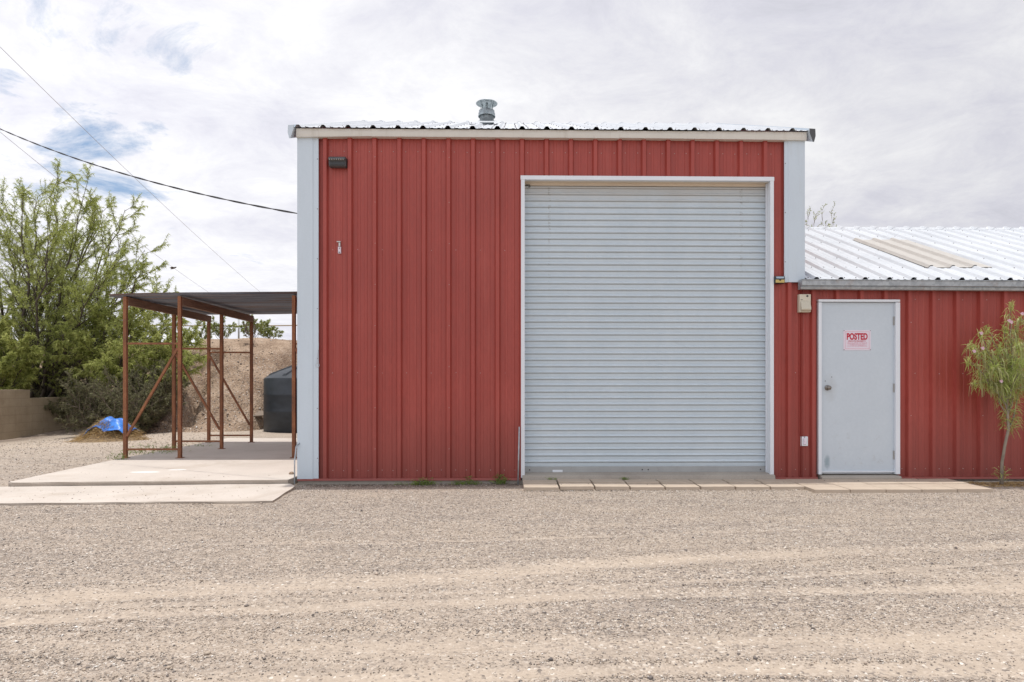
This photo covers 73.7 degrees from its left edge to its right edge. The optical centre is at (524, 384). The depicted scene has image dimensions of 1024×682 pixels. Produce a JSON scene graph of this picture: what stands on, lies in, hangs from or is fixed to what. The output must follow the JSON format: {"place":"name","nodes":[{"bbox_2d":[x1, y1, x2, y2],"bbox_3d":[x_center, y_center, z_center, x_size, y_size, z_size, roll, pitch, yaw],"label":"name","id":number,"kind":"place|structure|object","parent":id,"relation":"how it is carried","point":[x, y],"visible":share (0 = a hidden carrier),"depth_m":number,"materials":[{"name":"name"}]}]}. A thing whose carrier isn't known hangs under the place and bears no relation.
{"place":"outdoors","nodes":[
{"label":"outdoors","id":0,"kind":"place"},
{"bbox_2d":[0,132,207,291],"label":"overhead wire","id":1,"kind":"object","parent":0,"point":[83,199],"visible":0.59,"depth_m":32.64,"materials":[{"name":"grey"}]},
{"bbox_2d":[0,47,259,291],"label":"overhead wire","id":2,"kind":"object","parent":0,"point":[112,156],"visible":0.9,"depth_m":30.66,"materials":[{"name":"grey"}]},
{"bbox_2d":[0,426,1023,681],"bbox_3d":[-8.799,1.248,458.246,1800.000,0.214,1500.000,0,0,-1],"label":"ground","id":3,"kind":"structure","parent":0,"point":[942,666],"depth_m":4.04,"materials":[{"name":"beige gravel"}]},
{"bbox_2d":[0,312,46,391],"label":"shrub","id":4,"kind":"object","parent":3,"relation":"on","point":[22,371],"visible":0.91,"depth_m":17.08,"materials":[{"name":"green plant"}]},
{"bbox_2d":[0,390,91,439],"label":"block wall","id":5,"kind":"structure","parent":3,"relation":"on","point":[23,413],"depth_m":16.85,"materials":[{"name":"beige concrete"}]},
{"bbox_2d":[31,385,75,423],"bbox_3d":[-12.858,0.611,18.089,1.720,1.339,1.564,0,0,-1],"label":"bush","id":6,"kind":"object","parent":3,"relation":"on","point":[55,410],"visible":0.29,"depth_m":18.03,"materials":[{"name":"green plant"}]},
{"bbox_2d":[0,158,177,397],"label":"mesquite tree","id":7,"kind":"object","parent":3,"relation":"on","point":[64,289],"visible":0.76,"depth_m":18.61,"materials":[{"name":"green plant"}]},
{"bbox_2d":[54,364,135,434],"bbox_3d":[-10.359,0.398,16.756,1.821,1.803,1.571,0,0,-1],"label":"bush","id":8,"kind":"object","parent":3,"relation":"on","point":[92,403],"visible":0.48,"depth_m":16.40,"materials":[{"name":"green plant"}]},
{"bbox_2d":[64,417,152,442],"bbox_3d":[-8.759,0.987,14.464,2.204,0.708,1.400,0,0,-1],"label":"straw heap","id":9,"kind":"object","parent":3,"relation":"on","point":[95,434],"visible":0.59,"depth_m":14.17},
{"bbox_2d":[82,416,137,436],"bbox_3d":[-8.741,0.874,14.422,0.900,0.410,0.668,0,0,-1],"label":"tarp","id":10,"kind":"object","parent":9,"relation":"on","point":[115,424],"visible":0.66,"depth_m":14.25,"materials":[{"name":"blue plastic"}]},
{"bbox_2d":[85,366,170,433],"bbox_3d":[-9.284,0.429,16.126,1.579,1.763,1.783,0,0,-1],"label":"bush","id":11,"kind":"object","parent":3,"relation":"on","point":[134,403],"visible":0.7,"depth_m":15.99,"materials":[{"name":"green plant"}]},
{"bbox_2d":[71,361,198,433],"bbox_3d":[-10.588,0.548,18.488,3.158,2.275,5.798,0,0,-29],"label":"dead brush","id":12,"kind":"object","parent":3,"relation":"on","point":[139,399],"visible":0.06,"depth_m":16.93,"materials":[{"name":"plant"}]},
{"bbox_2d":[0,484,294,505],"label":"concrete apron","id":13,"kind":"object","parent":3,"relation":"on","point":[185,494],"visible":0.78,"depth_m":7.32,"materials":[{"name":"beige concrete"}]},
{"bbox_2d":[1,338,296,432],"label":"dirt berm","id":14,"kind":"structure","parent":3,"relation":"on","point":[263,360],"depth_m":18.68,"materials":[{"name":"brown soil"}]},
{"bbox_2d":[39,366,107,401],"bbox_3d":[-13.329,-0.057,20.206,2.367,2.278,1.716,0,0,-1],"label":"bush","id":15,"kind":"object","parent":14,"relation":"on","point":[70,384],"visible":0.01,"depth_m":20.03,"materials":[{"name":"green plant"}]},
{"bbox_2d":[50,288,206,393],"bbox_3d":[-10.334,-0.988,17.985,4.260,2.988,3.380,0,0,-1],"label":"palo verde tree","id":16,"kind":"object","parent":14,"relation":"on","point":[105,351],"visible":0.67,"depth_m":17.67,"materials":[{"name":"green plant"}]},
{"bbox_2d":[118,358,191,427],"bbox_3d":[-9.082,0.185,16.981,1.608,1.778,1.580,0,0,-1],"label":"bush","id":17,"kind":"object","parent":14,"relation":"on","point":[160,386],"visible":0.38,"depth_m":16.82,"materials":[{"name":"green plant"}]},
{"bbox_2d":[148,332,188,380],"bbox_3d":[-9.738,-0.715,18.537,0.962,1.604,1.494,0,0,-1],"label":"bush","id":18,"kind":"object","parent":14,"relation":"on","point":[163,348],"visible":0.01,"depth_m":18.27,"materials":[{"name":"green plant"}]},
{"bbox_2d":[176,322,215,345],"bbox_3d":[-10.610,-1.570,22.226,1.306,0.980,0.833,0,0,10],"label":"bush","id":19,"kind":"object","parent":14,"relation":"on","point":[205,331],"visible":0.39,"depth_m":22.08,"materials":[{"name":"green plant"}]},
{"bbox_2d":[149,337,290,431],"bbox_3d":[-7.110,-0.019,18.823,6.544,2.921,5.172,0,0,-1],"label":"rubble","id":20,"kind":"object","parent":14,"relation":"on","point":[225,394],"visible":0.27,"depth_m":18.13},
{"bbox_2d":[205,316,239,338],"bbox_3d":[-10.093,-1.881,22.733,1.316,0.951,1.027,0,0,-1],"label":"bush","id":21,"kind":"object","parent":14,"relation":"on","point":[217,330],"visible":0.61,"depth_m":22.51,"materials":[{"name":"green plant"}]},
{"bbox_2d":[157,325,296,326],"bbox_3d":[-12.810,-2.144,23.088,15.752,0.341,0.044,0,0,-1],"label":"pipe rail","id":22,"kind":"object","parent":14,"relation":"on","point":[238,325],"visible":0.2,"depth_m":23.15,"materials":[{"name":"beige metal"}]},
{"bbox_2d":[238,319,239,338],"bbox_3d":[-9.789,-1.802,23.346,0.070,0.950,0.070,0,0,-1],"label":"pole","id":23,"kind":"object","parent":14,"relation":"on","point":[238,329],"visible":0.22,"depth_m":23.32,"materials":[{"name":"grey"}]},
{"bbox_2d":[243,321,256,344],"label":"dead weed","id":24,"kind":"object","parent":14,"relation":"on","point":[254,330],"visible":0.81,"depth_m":20.40,"materials":[{"name":"plant"}]},
{"bbox_2d":[239,314,270,337],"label":"bush","id":25,"kind":"object","parent":14,"relation":"on","point":[262,324],"visible":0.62,"depth_m":22.14,"materials":[{"name":"green plant"}]},
{"bbox_2d":[254,411,262,416],"bbox_3d":[-7.086,0.766,17.980,0.607,0.182,0.285,0,0,-1],"label":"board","id":26,"kind":"object","parent":14,"relation":"on","point":[259,414],"visible":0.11,"depth_m":17.90,"materials":[{"name":"beige wood"}]},
{"bbox_2d":[256,319,283,338],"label":"bush","id":27,"kind":"object","parent":14,"relation":"on","point":[268,331],"visible":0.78,"depth_m":22.75,"materials":[{"name":"green plant"}]},
{"bbox_2d":[8,438,297,486],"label":"concrete slab","id":28,"kind":"structure","parent":3,"relation":"on","point":[255,461],"depth_m":9.21,"materials":[{"name":"beige concrete"}]},
{"bbox_2d":[107,453,127,459],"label":"weed","id":29,"kind":"object","parent":28,"relation":"on","point":[122,456],"visible":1,"depth_m":10.30,"materials":[{"name":"green plant"}]},
{"bbox_2d":[122,444,171,453],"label":"weed","id":30,"kind":"object","parent":28,"relation":"on","point":[148,447],"visible":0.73,"depth_m":11.32,"materials":[{"name":"green plant"}]},
{"bbox_2d":[109,291,296,457],"bbox_3d":[-4.626,-0.175,12.113,3.543,2.608,3.300,0,0,-1],"label":"carport","id":31,"kind":"object","parent":28,"relation":"on","point":[201,306],"visible":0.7,"depth_m":11.29,"materials":[{"name":"metal"}]},
{"bbox_2d":[263,365,296,432],"bbox_3d":[-5.447,0.280,17.629,2.456,1.780,2.456,0,0,-1],"label":"water tank","id":32,"kind":"object","parent":3,"relation":"on","point":[277,401],"visible":0.3,"depth_m":16.56,"materials":[{"name":"black plastic"}]},
{"bbox_2d":[304,483,522,488],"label":"twig litter","id":33,"kind":"object","parent":3,"relation":"on","point":[410,485],"visible":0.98,"depth_m":8.23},
{"bbox_2d":[410,477,441,485],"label":"weed","id":34,"kind":"object","parent":3,"relation":"on","point":[423,483],"visible":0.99,"depth_m":8.24,"materials":[{"name":"green plant"}]},
{"bbox_2d":[447,480,465,484],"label":"weed","id":35,"kind":"object","parent":3,"relation":"on","point":[456,483],"visible":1,"depth_m":8.25,"materials":[{"name":"green plant"}]},
{"bbox_2d":[489,474,510,484],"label":"weed","id":36,"kind":"object","parent":3,"relation":"on","point":[503,480],"visible":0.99,"depth_m":8.28,"materials":[{"name":"green plant"}]},
{"bbox_2d":[517,427,519,484],"bbox_3d":[-0.077,0.871,8.280,0.016,0.721,0.059,0,0,20],"label":"metal rod","id":37,"kind":"object","parent":3,"relation":"on","point":[518,454],"visible":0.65,"depth_m":8.28,"materials":[{"name":"grey metal"}]},
{"bbox_2d":[523,480,556,486],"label":"paver","id":38,"kind":"object","parent":3,"relation":"on","point":[539,482],"visible":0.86,"depth_m":8.03,"materials":[{"name":"beige concrete"}]},
{"bbox_2d":[524,484,558,490],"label":"paver","id":39,"kind":"object","parent":3,"relation":"on","point":[539,487],"visible":1,"depth_m":7.72,"materials":[{"name":"beige concrete"}]},
{"bbox_2d":[288,99,817,484],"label":"metal building","id":40,"kind":"structure","parent":3,"relation":"on","point":[590,300],"depth_m":8.38,"materials":[{"name":"red paint"}]},
{"bbox_2d":[0,128,296,213],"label":"power cable","id":41,"kind":"object","parent":40,"relation":"attached to","point":[156,182],"visible":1,"depth_m":9.69,"materials":[{"name":"grey plastic"}]},
{"bbox_2d":[294,443,299,484],"bbox_3d":[-2.737,0.933,8.183,0.056,0.498,0.224,0,0,-1],"label":"conduit","id":42,"kind":"object","parent":40,"relation":"attached to","point":[294,461],"visible":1,"depth_m":8.16,"materials":[{"name":"grey metal"}]},
{"bbox_2d":[328,157,346,167],"bbox_3d":[-2.267,-2.694,8.254,0.205,0.120,0.128,0,0,-1],"label":"wall light","id":43,"kind":"object","parent":40,"relation":"attached to","point":[337,162],"visible":1,"depth_m":8.23,"materials":[{"name":"grey plastic"}]},
{"bbox_2d":[337,241,340,253],"bbox_3d":[-2.264,-1.671,8.308,0.050,0.149,0.027,0,0,-1],"label":"thermometer","id":44,"kind":"object","parent":40,"relation":"attached to","point":[339,250],"visible":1,"depth_m":8.30,"materials":[{"name":"white plastic"}]},
{"bbox_2d":[525,183,764,471],"bbox_3d":[1.500,-0.710,8.512,3.093,3.638,0.116,0,0,-1],"label":"roll up door","id":45,"kind":"structure","parent":40,"relation":"in","point":[645,302],"depth_m":8.50,"materials":[{"name":"grey metal"}]},
{"bbox_2d":[774,276,784,283],"bbox_3d":[3.118,-1.286,8.377,0.128,0.092,0.088,0,0,-1],"label":"solar light","id":46,"kind":"object","parent":40,"relation":"attached to","point":[779,279],"visible":1,"depth_m":8.35,"materials":[{"name":"yellow plastic"}]},
{"bbox_2d":[797,294,810,312],"bbox_3d":[3.433,-1.000,8.380,0.145,0.223,0.096,0,0,-1],"label":"electrical box","id":47,"kind":"object","parent":40,"relation":"attached to","point":[803,303],"visible":1,"depth_m":8.36,"materials":[{"name":"beige plastic"}]},
{"bbox_2d":[800,436,807,445],"bbox_3d":[3.444,0.697,8.408,0.086,0.119,0.045,0,0,-1],"label":"outlet cover","id":48,"kind":"object","parent":40,"relation":"attached to","point":[804,440],"visible":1,"depth_m":8.41,"materials":[{"name":"white plastic"}]},
{"bbox_2d":[557,479,590,484],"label":"paver","id":49,"kind":"object","parent":3,"relation":"on","point":[573,481],"visible":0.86,"depth_m":8.05,"materials":[{"name":"beige concrete"}]},
{"bbox_2d":[559,483,593,489],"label":"paver","id":50,"kind":"object","parent":3,"relation":"on","point":[576,486],"visible":1,"depth_m":7.75,"materials":[{"name":"beige concrete"}]},
{"bbox_2d":[590,479,624,483],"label":"paver","id":51,"kind":"object","parent":3,"relation":"on","point":[606,481],"visible":0.66,"depth_m":8.09,"materials":[{"name":"beige concrete"}]},
{"bbox_2d":[593,483,628,489],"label":"paver","id":52,"kind":"object","parent":3,"relation":"on","point":[611,486],"visible":0.91,"depth_m":7.76,"materials":[{"name":"beige concrete"}]},
{"bbox_2d":[623,479,658,483],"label":"paver","id":53,"kind":"object","parent":3,"relation":"on","point":[641,481],"visible":0.65,"depth_m":8.09,"materials":[{"name":"beige concrete"}]},
{"bbox_2d":[627,484,663,489],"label":"paver","id":54,"kind":"object","parent":3,"relation":"on","point":[646,487],"visible":0.87,"depth_m":7.79,"materials":[{"name":"beige concrete"}]},
{"bbox_2d":[656,479,692,483],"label":"paver","id":55,"kind":"object","parent":3,"relation":"on","point":[660,481],"visible":0.59,"depth_m":8.12,"materials":[{"name":"beige concrete"}]},
{"bbox_2d":[661,483,699,489],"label":"paver","id":56,"kind":"object","parent":3,"relation":"on","point":[680,486],"visible":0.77,"depth_m":7.79,"materials":[{"name":"beige concrete"}]},
{"bbox_2d":[689,479,726,483],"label":"paver","id":57,"kind":"object","parent":3,"relation":"on","point":[694,481],"visible":0.59,"depth_m":8.12,"materials":[{"name":"beige concrete"}]},
{"bbox_2d":[695,483,734,489],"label":"paver","id":58,"kind":"object","parent":3,"relation":"on","point":[714,486],"visible":0.86,"depth_m":7.78,"materials":[{"name":"beige concrete"}]},
{"bbox_2d":[722,479,760,483],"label":"paver","id":59,"kind":"object","parent":3,"relation":"on","point":[728,481],"visible":0.62,"depth_m":8.12,"materials":[{"name":"beige concrete"}]},
{"bbox_2d":[729,483,769,489],"bbox_3d":[2.598,1.184,7.916,0.385,0.042,0.264,0,0,-1],"label":"paver","id":60,"kind":"object","parent":3,"relation":"on","point":[749,486],"visible":0.86,"depth_m":7.80,"materials":[{"name":"beige concrete"}]},
{"bbox_2d":[755,479,794,483],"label":"paver","id":61,"kind":"object","parent":3,"relation":"on","point":[762,481],"visible":0.64,"depth_m":8.13,"materials":[{"name":"beige concrete"}]},
{"bbox_2d":[763,483,804,489],"bbox_3d":[3.001,1.183,7.924,0.384,0.042,0.264,0,0,-1],"label":"paver","id":62,"kind":"object","parent":3,"relation":"on","point":[782,486],"visible":0.76,"depth_m":7.80,"materials":[{"name":"beige concrete"}]},
{"bbox_2d":[787,479,831,484],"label":"paver","id":63,"kind":"object","parent":3,"relation":"on","point":[807,481],"visible":0.59,"depth_m":8.14,"materials":[{"name":"beige concrete"}]},
{"bbox_2d":[805,201,836,226],"bbox_3d":[9.852,-2.476,22.584,1.229,7.231,0.968,0,0,-1],"label":"sapling","id":64,"kind":"object","parent":3,"relation":"on","point":[821,224],"visible":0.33,"depth_m":22.55,"materials":[{"name":"plant"}]},
{"bbox_2d":[800,484,849,492],"bbox_3d":[3.399,1.181,7.757,0.394,0.042,0.394,0,0,-1],"label":"paver","id":65,"kind":"object","parent":3,"relation":"on","point":[822,488],"visible":0.89,"depth_m":7.63,"materials":[{"name":"beige concrete"}]},
{"bbox_2d":[819,479,865,484],"bbox_3d":[3.793,1.176,8.166,0.394,0.042,0.394,0,0,-1],"label":"paver","id":66,"kind":"object","parent":3,"relation":"on","point":[842,481],"visible":0.59,"depth_m":8.15,"materials":[{"name":"beige concrete"}]},
{"bbox_2d":[834,484,885,492],"bbox_3d":[3.801,1.180,7.764,0.394,0.042,0.394,0,0,-1],"label":"paver","id":67,"kind":"object","parent":3,"relation":"on","point":[860,488],"visible":0.86,"depth_m":7.63,"materials":[{"name":"beige concrete"}]},
{"bbox_2d":[852,479,900,483],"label":"paver","id":68,"kind":"object","parent":3,"relation":"on","point":[875,481],"visible":0.59,"depth_m":8.13,"materials":[{"name":"beige concrete"}]},
{"bbox_2d":[869,484,921,492],"bbox_3d":[4.203,1.182,7.772,0.394,0.042,0.394,0,0,-1],"label":"paver","id":69,"kind":"object","parent":3,"relation":"on","point":[895,488],"visible":0.85,"depth_m":7.64,"materials":[{"name":"beige concrete"}]},
{"bbox_2d":[886,479,934,483],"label":"paver","id":70,"kind":"object","parent":3,"relation":"on","point":[910,481],"visible":0.59,"depth_m":8.13,"materials":[{"name":"beige concrete"}]},
{"bbox_2d":[798,226,1023,481],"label":"metal shed wing","id":71,"kind":"structure","parent":3,"relation":"on","point":[923,304],"depth_m":8.46,"materials":[{"name":"red metal"}]},
{"bbox_2d":[843,330,870,349],"bbox_3d":[4.103,-0.551,8.432,0.343,0.250,0.007,0,0,-1],"label":"warning sign","id":72,"kind":"object","parent":71,"relation":"attached to","point":[856,339],"visible":1,"depth_m":8.43,"materials":[{"name":"white plastic"}]},
{"bbox_2d":[817,299,899,473],"bbox_3d":[4.115,0.026,8.434,1.014,2.153,0.134,0,0,-1],"label":"door","id":73,"kind":"structure","parent":71,"relation":"in","point":[858,391],"depth_m":8.43,"materials":[{"name":"grey paint"}]},
{"bbox_2d":[903,484,956,492],"bbox_3d":[4.605,1.181,7.780,0.394,0.042,0.394,0,0,-1],"label":"paver","id":74,"kind":"object","parent":3,"relation":"on","point":[930,488],"visible":0.86,"depth_m":7.63,"materials":[{"name":"beige concrete"}]},
{"bbox_2d":[919,479,968,483],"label":"paver","id":75,"kind":"object","parent":3,"relation":"on","point":[944,481],"visible":0.6,"depth_m":8.14,"materials":[{"name":"beige concrete"}]},
{"bbox_2d":[938,484,992,492],"bbox_3d":[5.007,1.179,7.788,0.394,0.042,0.394,0,0,-1],"label":"paver","id":76,"kind":"object","parent":3,"relation":"on","point":[966,488],"visible":0.86,"depth_m":7.62,"materials":[{"name":"beige concrete"}]},
{"bbox_2d":[963,300,1023,484],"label":"desert willow","id":77,"kind":"object","parent":3,"relation":"on","point":[1009,379],"visible":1,"depth_m":8.08,"materials":[{"name":"green plant"}]},
{"bbox_2d":[964,481,1023,487],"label":"leaf litter","id":78,"kind":"object","parent":3,"relation":"on","point":[983,483],"visible":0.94,"depth_m":8.19,"materials":[{"name":"plant"}]},
{"bbox_2d":[0,0,1023,344],"label":"sky","id":79,"kind":"structure","parent":0,"point":[914,108],"materials":[{"name":"white"}]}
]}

